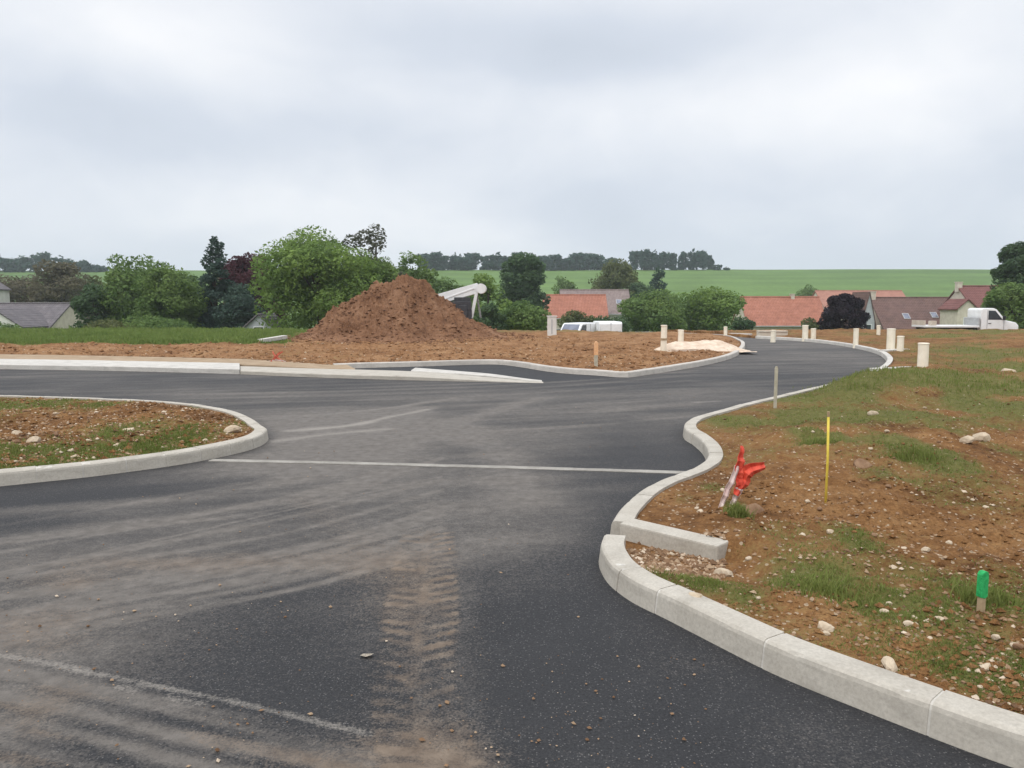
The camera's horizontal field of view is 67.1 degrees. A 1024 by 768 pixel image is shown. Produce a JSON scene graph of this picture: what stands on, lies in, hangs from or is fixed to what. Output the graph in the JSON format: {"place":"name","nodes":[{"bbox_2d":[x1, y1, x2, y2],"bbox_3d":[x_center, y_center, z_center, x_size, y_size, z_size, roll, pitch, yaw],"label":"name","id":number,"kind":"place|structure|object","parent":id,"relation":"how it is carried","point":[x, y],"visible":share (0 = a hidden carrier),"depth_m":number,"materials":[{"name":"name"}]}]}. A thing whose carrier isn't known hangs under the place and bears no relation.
{"place":"outdoors","nodes":[
{"label":"outdoors","id":0,"kind":"place"},
{"bbox_2d":[0,397,253,467],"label":"soil island","id":1,"kind":"structure","parent":0,"point":[177,410],"depth_m":9.73,"materials":[{"name":"brown soil"}]},
{"bbox_2d":[0,397,251,467],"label":"clods","id":2,"kind":"object","parent":1,"relation":"on","point":[119,437],"visible":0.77,"depth_m":9.09,"materials":[{"name":"soil"}]},
{"bbox_2d":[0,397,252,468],"bbox_3d":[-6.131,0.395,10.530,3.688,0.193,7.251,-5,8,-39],"label":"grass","id":3,"kind":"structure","parent":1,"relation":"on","point":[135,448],"depth_m":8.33,"materials":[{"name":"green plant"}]},
{"bbox_2d":[0,398,252,468],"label":"gravel","id":4,"kind":"structure","parent":1,"relation":"on","point":[82,433],"depth_m":9.29,"materials":[{"name":"brown soil"}]},
{"bbox_2d":[0,326,317,345],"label":"grass","id":5,"kind":"structure","parent":0,"point":[110,335],"depth_m":33.36,"materials":[{"name":"green plant"}]},
{"bbox_2d":[0,354,354,368],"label":"path","id":6,"kind":"structure","parent":0,"point":[257,363],"depth_m":21.80,"materials":[{"name":"grey concrete"}]},
{"bbox_2d":[0,329,740,370],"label":"soil plot","id":7,"kind":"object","parent":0,"point":[647,337],"visible":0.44,"depth_m":25.45,"materials":[{"name":"brown soil"}]},
{"bbox_2d":[291,273,507,341],"bbox_3d":[-4.970,-3.438,35.836,13.200,3.347,13.200,0,6,0],"label":"soil heap","id":8,"kind":"object","parent":7,"relation":"on","point":[417,289],"visible":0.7,"depth_m":33.74,"materials":[{"name":"brown soil"}]},
{"bbox_2d":[287,281,536,343],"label":"earth clods","id":9,"kind":"object","parent":8,"relation":"on","point":[460,340],"visible":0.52,"depth_m":33.47,"materials":[{"name":"brown soil"}]},
{"bbox_2d":[547,316,556,335],"bbox_3d":[1.939,-2.732,37.528,0.500,1.170,0.340,0,6,0],"label":"meter cabinet","id":10,"kind":"object","parent":7,"relation":"on","point":[551,325],"visible":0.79,"depth_m":37.38,"materials":[{"name":"beige plastic"}]},
{"bbox_2d":[660,325,666,350],"bbox_3d":[5.029,-1.407,25.583,0.236,1.093,0.232,-2,6,-22],"label":"service pipe","id":11,"kind":"object","parent":7,"relation":"on","point":[663,338],"visible":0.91,"depth_m":25.49,"materials":[{"name":"beige plastic"}]},
{"bbox_2d":[654,340,756,351],"bbox_3d":[6.453,-1.326,26.493,3.300,0.404,2.200,0,6,0],"label":"sand pile","id":12,"kind":"object","parent":7,"relation":"on","point":[717,345],"visible":0.77,"depth_m":25.99,"materials":[{"name":"sand"}]},
{"bbox_2d":[0,336,1011,767],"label":"road","id":13,"kind":"structure","parent":0,"point":[364,552],"depth_m":4.34,"materials":[{"name":"grey asphalt"}]},
{"bbox_2d":[0,359,239,373],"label":"kerb","id":14,"kind":"structure","parent":13,"relation":"on","point":[140,366],"depth_m":19.52,"materials":[{"name":"concrete"}]},
{"bbox_2d":[0,395,268,485],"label":"kerb","id":15,"kind":"structure","parent":13,"relation":"on","point":[257,437],"depth_m":7.82,"materials":[{"name":"concrete"}]},
{"bbox_2d":[4,394,706,767],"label":"grit","id":16,"kind":"object","parent":13,"relation":"on","point":[400,666],"visible":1,"depth_m":3.21,"materials":[{"name":"grey gravel"}]},
{"bbox_2d":[240,366,542,382],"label":"kerb","id":17,"kind":"structure","parent":13,"relation":"on","point":[351,373],"depth_m":17.54,"materials":[{"name":"concrete"}]},
{"bbox_2d":[208,459,684,473],"bbox_3d":[-0.739,0.854,7.915,4.964,0.036,0.154,1,6,7],"label":"flush band","id":18,"kind":"object","parent":13,"relation":"on","point":[453,465],"visible":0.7,"depth_m":7.91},
{"bbox_2d":[411,368,541,381],"bbox_3d":[-1.025,-0.160,17.740,4.172,0.175,0.612,5,8,40],"label":"kerb","id":19,"kind":"object","parent":13,"relation":"on","point":[464,373],"visible":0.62,"depth_m":17.67,"materials":[{"name":"concrete"}]},
{"bbox_2d":[333,334,744,376],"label":"kerb","id":20,"kind":"structure","parent":13,"relation":"on","point":[639,372],"depth_m":20.23,"materials":[{"name":"grey concrete"}]},
{"bbox_2d":[610,384,826,534],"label":"kerb","id":21,"kind":"structure","parent":13,"relation":"on","point":[708,447],"depth_m":7.43,"materials":[{"name":"concrete"}]},
{"bbox_2d":[599,534,1023,767],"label":"kerb","id":22,"kind":"structure","parent":13,"relation":"on","point":[982,729],"depth_m":3.29,"materials":[{"name":"concrete"}]},
{"bbox_2d":[755,336,892,370],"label":"kerb","id":23,"kind":"structure","parent":13,"relation":"on","point":[887,357],"depth_m":30.16,"materials":[{"name":"concrete"}]},
{"bbox_2d":[0,269,1020,331],"bbox_3d":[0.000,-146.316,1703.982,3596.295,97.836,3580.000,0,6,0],"label":"ground","id":24,"kind":"structure","parent":0,"point":[924,282],"depth_m":359.57,"materials":[{"name":"green plant"}]},
{"bbox_2d":[0,282,11,301],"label":"house","id":25,"kind":"structure","parent":24,"relation":"on","point":[4,293],"depth_m":113.34,"materials":[{"name":"stone"}]},
{"bbox_2d":[0,274,39,301],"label":"tree","id":26,"kind":"object","parent":24,"relation":"on","point":[18,286],"visible":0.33,"depth_m":118.57,"materials":[{"name":"green plant"}]},
{"bbox_2d":[0,308,48,328],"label":"house","id":27,"kind":"structure","parent":24,"relation":"on","point":[26,318],"depth_m":77.81,"materials":[{"name":"stone"}]},
{"bbox_2d":[0,302,88,328],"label":"house","id":28,"kind":"structure","parent":24,"relation":"on","point":[59,314],"depth_m":82.96,"materials":[{"name":"stone"}]},
{"bbox_2d":[0,251,108,271],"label":"woods","id":29,"kind":"object","parent":24,"relation":"on","point":[12,265],"visible":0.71,"depth_m":410.17,"materials":[{"name":"green plant"}]},
{"bbox_2d":[25,259,88,318],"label":"tree","id":30,"kind":"object","parent":24,"relation":"on","point":[53,288],"visible":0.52,"depth_m":115.58,"materials":[{"name":"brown plant"}]},
{"bbox_2d":[66,275,103,319],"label":"tree","id":31,"kind":"object","parent":24,"relation":"on","point":[95,281],"visible":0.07,"depth_m":127.13,"materials":[{"name":"green plant"}]},
{"bbox_2d":[68,282,119,328],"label":"tree","id":32,"kind":"object","parent":24,"relation":"on","point":[82,305],"visible":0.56,"depth_m":70.83,"materials":[{"name":"green plant"}]},
{"bbox_2d":[81,318,134,328],"bbox_3d":[-31.258,-3.849,59.895,4.630,2.606,3.940,0,6,0],"label":"shrub","id":33,"kind":"object","parent":24,"relation":"on","point":[107,323],"visible":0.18,"depth_m":59.15,"materials":[{"name":"green plant"}]},
{"bbox_2d":[88,253,176,324],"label":"tree","id":34,"kind":"object","parent":24,"relation":"on","point":[124,280],"visible":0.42,"depth_m":71.08,"materials":[{"name":"green plant"}]},
{"bbox_2d":[122,315,202,328],"bbox_3d":[-28.368,-4.088,61.586,6.551,2.985,6.529,4,7,37],"label":"shrub","id":35,"kind":"object","parent":24,"relation":"on","point":[156,323],"visible":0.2,"depth_m":60.59,"materials":[{"name":"green plant"}]},
{"bbox_2d":[130,261,208,327],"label":"tree","id":36,"kind":"object","parent":24,"relation":"on","point":[175,303],"visible":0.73,"depth_m":67.92,"materials":[{"name":"green plant"}]},
{"bbox_2d":[191,236,235,329],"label":"tree","id":37,"kind":"object","parent":24,"relation":"on","point":[216,289],"visible":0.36,"depth_m":70.69,"materials":[{"name":"green plant"}]},
{"bbox_2d":[211,283,264,328],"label":"tree","id":38,"kind":"object","parent":24,"relation":"on","point":[237,310],"visible":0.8,"depth_m":69.16,"materials":[{"name":"green plant"}]},
{"bbox_2d":[217,252,289,319],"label":"tree","id":39,"kind":"object","parent":24,"relation":"on","point":[238,269],"visible":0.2,"depth_m":78.12,"materials":[{"name":"purple plant"}]},
{"bbox_2d":[242,313,289,328],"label":"shed","id":40,"kind":"structure","parent":24,"relation":"on","point":[252,322],"depth_m":65.82,"materials":[{"name":"stone"}]},
{"bbox_2d":[247,224,384,328],"bbox_3d":[-16.441,-8.257,65.776,12.175,10.867,11.110,0,6,0],"label":"tree","id":41,"kind":"object","parent":24,"relation":"on","point":[321,263],"visible":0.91,"depth_m":63.12,"materials":[{"name":"green plant"}]},
{"bbox_2d":[347,255,398,290],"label":"tree","id":42,"kind":"object","parent":24,"relation":"on","point":[387,267],"visible":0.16,"depth_m":67.47,"materials":[{"name":"green plant"}]},
{"bbox_2d":[342,224,405,287],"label":"tree","id":43,"kind":"object","parent":24,"relation":"on","point":[369,241],"visible":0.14,"depth_m":69.57,"materials":[{"name":"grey plant"}]},
{"bbox_2d":[394,250,438,286],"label":"tree","id":44,"kind":"object","parent":24,"relation":"on","point":[419,272],"visible":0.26,"depth_m":93.40,"materials":[{"name":"green plant"}]},
{"bbox_2d":[436,255,453,269],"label":"tree","id":45,"kind":"object","parent":24,"relation":"on","point":[445,265],"visible":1,"depth_m":420.75,"materials":[{"name":"green plant"}]},
{"bbox_2d":[432,276,464,293],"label":"tree","id":46,"kind":"object","parent":24,"relation":"on","point":[446,286],"visible":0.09,"depth_m":96.92,"materials":[{"name":"green plant"}]},
{"bbox_2d":[438,283,486,318],"bbox_3d":[-2.851,-3.938,40.811,2.997,2.754,1.500,0,6,0],"label":"conveyor","id":47,"kind":"object","parent":24,"relation":"on","point":[460,298],"visible":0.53,"depth_m":40.26,"materials":[{"name":"white metal"}]},
{"bbox_2d":[454,257,474,269],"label":"tree","id":48,"kind":"object","parent":24,"relation":"on","point":[464,263],"visible":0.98,"depth_m":417.81,"materials":[{"name":"green plant"}]},
{"bbox_2d":[464,252,480,269],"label":"tree","id":49,"kind":"object","parent":24,"relation":"on","point":[475,256],"visible":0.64,"depth_m":424.52,"materials":[{"name":"green plant"}]},
{"bbox_2d":[479,255,492,269],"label":"tree","id":50,"kind":"object","parent":24,"relation":"on","point":[485,261],"visible":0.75,"depth_m":422.47,"materials":[{"name":"green plant"}]},
{"bbox_2d":[468,273,511,328],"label":"tree","id":51,"kind":"object","parent":24,"relation":"on","point":[488,295],"visible":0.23,"depth_m":90.68,"materials":[{"name":"green plant"}]},
{"bbox_2d":[473,303,509,329],"bbox_3d":[-1.974,-4.575,61.931,2.732,3.890,3.317,5,8,40],"label":"shrub","id":52,"kind":"object","parent":24,"relation":"on","point":[491,316],"visible":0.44,"depth_m":61.33,"materials":[{"name":"green plant"}]},
{"bbox_2d":[488,252,507,269],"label":"tree","id":53,"kind":"object","parent":24,"relation":"on","point":[497,261],"visible":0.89,"depth_m":419.39,"materials":[{"name":"green plant"}]},
{"bbox_2d":[498,252,550,310],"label":"tree","id":54,"kind":"object","parent":24,"relation":"on","point":[522,274],"visible":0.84,"depth_m":109.30,"materials":[{"name":"green plant"}]},
{"bbox_2d":[499,300,551,330],"bbox_3d":[0.905,-4.879,63.706,5.183,4.355,4.372,0,6,0],"label":"shrub","id":55,"kind":"object","parent":24,"relation":"on","point":[530,317],"visible":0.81,"depth_m":62.70,"materials":[{"name":"green plant"}]},
{"bbox_2d":[545,254,562,270],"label":"tree","id":56,"kind":"object","parent":24,"relation":"on","point":[552,262],"visible":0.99,"depth_m":417.05,"materials":[{"name":"green plant"}]},
{"bbox_2d":[551,276,577,293],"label":"tree","id":57,"kind":"object","parent":24,"relation":"on","point":[567,284],"visible":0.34,"depth_m":172.39,"materials":[{"name":"green plant"}]},
{"bbox_2d":[562,254,578,270],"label":"tree","id":58,"kind":"object","parent":24,"relation":"on","point":[571,263],"visible":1,"depth_m":418.47,"materials":[{"name":"green plant"}]},
{"bbox_2d":[542,294,608,329],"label":"house","id":59,"kind":"structure","parent":24,"relation":"on","point":[560,305],"depth_m":123.50,"materials":[{"name":"red tile"}]},
{"bbox_2d":[557,310,594,327],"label":"shrub","id":60,"kind":"object","parent":24,"relation":"on","point":[577,316],"visible":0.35,"depth_m":80.65,"materials":[{"name":"green plant"}]},
{"bbox_2d":[559,322,595,330],"bbox_3d":[5.117,-3.885,60.411,2.061,1.785,4.522,4,7,32],"label":"van","id":61,"kind":"object","parent":24,"relation":"on","point":[586,326],"visible":0.18,"depth_m":59.66,"materials":[{"name":"white paint"}]},
{"bbox_2d":[572,252,588,269],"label":"tree","id":62,"kind":"object","parent":24,"relation":"on","point":[581,261],"visible":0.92,"depth_m":419.65,"materials":[{"name":"green plant"}]},
{"bbox_2d":[559,289,630,331],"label":"house","id":63,"kind":"structure","parent":24,"relation":"on","point":[614,297],"depth_m":131.36,"materials":[{"name":"grey tile"}]},
{"bbox_2d":[588,254,605,269],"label":"tree","id":64,"kind":"object","parent":24,"relation":"on","point":[597,263],"visible":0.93,"depth_m":420.38,"materials":[{"name":"green plant"}]},
{"bbox_2d":[593,321,621,331],"bbox_3d":[7.510,-4.102,61.918,2.173,1.882,4.768,0,6,-3],"label":"van","id":65,"kind":"object","parent":24,"relation":"on","point":[608,325],"visible":0.2,"depth_m":59.54,"materials":[{"name":"white paint"}]},
{"bbox_2d":[588,258,638,294],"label":"tree","id":66,"kind":"object","parent":24,"relation":"on","point":[620,276],"visible":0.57,"depth_m":160.94,"materials":[{"name":"green plant"}]},
{"bbox_2d":[594,315,632,331],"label":"shrub","id":67,"kind":"object","parent":24,"relation":"on","point":[624,323],"visible":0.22,"depth_m":79.01,"materials":[{"name":"green plant"}]},
{"bbox_2d":[628,251,638,269],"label":"tree","id":68,"kind":"object","parent":24,"relation":"on","point":[633,257],"visible":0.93,"depth_m":422.38,"materials":[{"name":"green plant"}]},
{"bbox_2d":[630,282,653,321],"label":"tree","id":69,"kind":"object","parent":24,"relation":"on","point":[639,288],"visible":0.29,"depth_m":138.42,"materials":[{"name":"green plant"}]},
{"bbox_2d":[638,249,651,269],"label":"tree","id":70,"kind":"object","parent":24,"relation":"on","point":[644,260],"visible":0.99,"depth_m":417.70,"materials":[{"name":"green plant"}]},
{"bbox_2d":[617,289,687,331],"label":"tree","id":71,"kind":"object","parent":24,"relation":"on","point":[649,313],"visible":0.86,"depth_m":89.71,"materials":[{"name":"green plant"}]},
{"bbox_2d":[649,249,662,269],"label":"tree","id":72,"kind":"object","parent":24,"relation":"on","point":[655,260],"visible":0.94,"depth_m":417.58,"materials":[{"name":"green plant"}]},
{"bbox_2d":[647,265,667,304],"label":"tree","id":73,"kind":"object","parent":24,"relation":"on","point":[659,274],"visible":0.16,"depth_m":143.30,"materials":[{"name":"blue plant"}]},
{"bbox_2d":[667,253,677,269],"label":"tree","id":74,"kind":"object","parent":24,"relation":"on","point":[672,259],"visible":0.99,"depth_m":416.92,"materials":[{"name":"green plant"}]},
{"bbox_2d":[677,251,687,269],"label":"tree","id":75,"kind":"object","parent":24,"relation":"on","point":[682,258],"visible":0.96,"depth_m":424.13,"materials":[{"name":"green plant"}]},
{"bbox_2d":[685,248,697,269],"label":"tree","id":76,"kind":"object","parent":24,"relation":"on","point":[691,264],"visible":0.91,"depth_m":420.44,"materials":[{"name":"green plant"}]},
{"bbox_2d":[695,250,707,269],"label":"tree","id":77,"kind":"object","parent":24,"relation":"on","point":[700,257],"visible":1,"depth_m":415.90,"materials":[{"name":"green plant"}]},
{"bbox_2d":[674,286,747,330],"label":"tree","id":78,"kind":"object","parent":24,"relation":"on","point":[703,313],"visible":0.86,"depth_m":93.16,"materials":[{"name":"green plant"}]},
{"bbox_2d":[729,317,755,329],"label":"shrub","id":79,"kind":"object","parent":24,"relation":"on","point":[738,323],"visible":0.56,"depth_m":77.17,"materials":[{"name":"green plant"}]},
{"bbox_2d":[732,294,823,329],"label":"house","id":80,"kind":"structure","parent":24,"relation":"on","point":[791,311],"depth_m":115.38,"materials":[{"name":"red tile"}]},
{"bbox_2d":[795,284,818,295],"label":"shrub","id":81,"kind":"object","parent":24,"relation":"on","point":[808,291],"visible":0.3,"depth_m":202.35,"materials":[{"name":"green plant"}]},
{"bbox_2d":[800,316,819,329],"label":"shrub","id":82,"kind":"object","parent":24,"relation":"on","point":[811,323],"visible":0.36,"depth_m":75.47,"materials":[{"name":"green plant"}]},
{"bbox_2d":[816,293,870,329],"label":"tree","id":83,"kind":"object","parent":24,"relation":"on","point":[845,307],"visible":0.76,"depth_m":82.53,"materials":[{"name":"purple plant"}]},
{"bbox_2d":[812,290,905,319],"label":"house","id":84,"kind":"structure","parent":24,"relation":"on","point":[824,295],"depth_m":148.18,"materials":[{"name":"tile"}]},
{"bbox_2d":[844,292,876,329],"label":"house","id":85,"kind":"structure","parent":24,"relation":"on","point":[868,308],"depth_m":103.69,"materials":[{"name":"grey paint"}]},
{"bbox_2d":[868,291,947,329],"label":"house","id":86,"kind":"structure","parent":24,"relation":"on","point":[896,313],"depth_m":107.52,"materials":[{"name":"brown tile"}]},
{"bbox_2d":[938,299,977,324],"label":"house","id":87,"kind":"structure","parent":24,"relation":"on","point":[953,311],"depth_m":98.50,"materials":[{"name":"beige paint"}]},
{"bbox_2d":[943,282,997,307],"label":"house","id":88,"kind":"structure","parent":24,"relation":"on","point":[975,294],"depth_m":102.63,"materials":[{"name":"red tile"}]},
{"bbox_2d":[980,281,1023,328],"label":"tree","id":89,"kind":"object","parent":24,"relation":"on","point":[1006,299],"visible":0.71,"depth_m":68.92,"materials":[{"name":"green plant"}]},
{"bbox_2d":[990,241,1023,313],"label":"tree","id":90,"kind":"object","parent":24,"relation":"on","point":[1011,259],"visible":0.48,"depth_m":75.12,"materials":[{"name":"green plant"}]},
{"bbox_2d":[0,0,1023,270],"label":"sky","id":91,"kind":"structure","parent":0,"point":[746,134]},
{"bbox_2d":[625,328,1023,714],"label":"soil verge","id":92,"kind":"structure","parent":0,"point":[799,466],"depth_m":6.26,"materials":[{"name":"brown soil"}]},
{"bbox_2d":[620,519,727,560],"bbox_3d":[1.081,1.130,5.195,0.754,0.285,0.170,6,8,43],"label":"edging block","id":93,"kind":"object","parent":92,"relation":"on","point":[668,538],"depth_m":5.11,"materials":[{"name":"concrete"}]},
{"bbox_2d":[627,528,727,578],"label":"gravel","id":94,"kind":"structure","parent":92,"relation":"on","point":[668,564],"depth_m":4.84,"materials":[{"name":"beige gravel"}]},
{"bbox_2d":[718,446,765,507],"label":"marker strips","id":95,"kind":"object","parent":92,"relation":"on","point":[742,474],"visible":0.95,"depth_m":5.88,"materials":[{"name":"plastic"}]},
{"bbox_2d":[756,330,787,335],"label":"wall","id":96,"kind":"structure","parent":92,"relation":"on","point":[768,332],"depth_m":37.45,"materials":[{"name":"beige concrete"}]},
{"bbox_2d":[773,366,777,407],"bbox_3d":[3.955,0.150,11.581,0.042,0.835,0.036,0,6,0],"label":"wooden stake","id":97,"kind":"object","parent":92,"relation":"on","point":[775,387],"visible":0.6,"depth_m":11.56,"materials":[{"name":"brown wood"}]},
{"bbox_2d":[824,411,829,501],"bbox_3d":[2.414,0.610,5.916,0.029,0.805,0.020,0,6,0],"label":"survey rod","id":98,"kind":"object","parent":92,"relation":"on","point":[827,454],"visible":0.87,"depth_m":5.90,"materials":[{"name":"yellow paint"}]},
{"bbox_2d":[720,369,1023,612],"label":"grass","id":99,"kind":"structure","parent":92,"relation":"on","point":[737,511],"depth_m":4.15,"materials":[{"name":"green plant"}]},
{"bbox_2d":[881,656,897,671],"bbox_3d":[1.610,1.198,3.296,0.071,0.054,0.075,6,8,44],"label":"stone","id":100,"kind":"object","parent":92,"relation":"on","point":[888,663],"visible":0.89,"depth_m":3.28,"materials":[{"name":"stone"}]},
{"bbox_2d":[886,329,895,348],"bbox_3d":[12.754,-1.394,25.983,0.285,0.940,0.280,-1,6,-9],"label":"service pipe","id":101,"kind":"object","parent":92,"relation":"on","point":[890,342],"visible":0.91,"depth_m":25.87,"materials":[{"name":"beige plastic"}]},
{"bbox_2d":[793,327,1023,397],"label":"grass","id":102,"kind":"structure","parent":92,"relation":"on","point":[921,382],"depth_m":13.76,"materials":[{"name":"green plant"}]},
{"bbox_2d":[917,343,929,366],"bbox_3d":[9.773,-0.598,18.350,0.255,0.761,0.251,-2,6,-15],"label":"service pipe","id":103,"kind":"object","parent":92,"relation":"on","point":[923,356],"visible":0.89,"depth_m":18.25,"materials":[{"name":"beige plastic"}]},
{"bbox_2d":[912,308,1017,329],"bbox_3d":[31.030,-4.120,52.859,6.210,2.160,2.320,0,6,4],"label":"flatbed truck","id":104,"kind":"object","parent":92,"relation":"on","point":[983,318],"visible":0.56,"depth_m":51.92,"materials":[{"name":"white paint"}]},
{"bbox_2d":[972,432,990,441],"bbox_3d":[5.235,0.608,8.601,0.175,0.143,0.200,-6,3,8],"label":"stone","id":105,"kind":"object","parent":92,"relation":"on","point":[983,436],"visible":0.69,"depth_m":8.53,"materials":[{"name":"stone"}]},
{"bbox_2d":[976,570,988,612],"bbox_3d":[2.306,1.091,3.792,0.042,0.357,0.031,-2,6,-17],"label":"wooden stake","id":106,"kind":"object","parent":92,"relation":"on","point":[982,585],"visible":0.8,"depth_m":3.77,"materials":[{"name":"green wood"}]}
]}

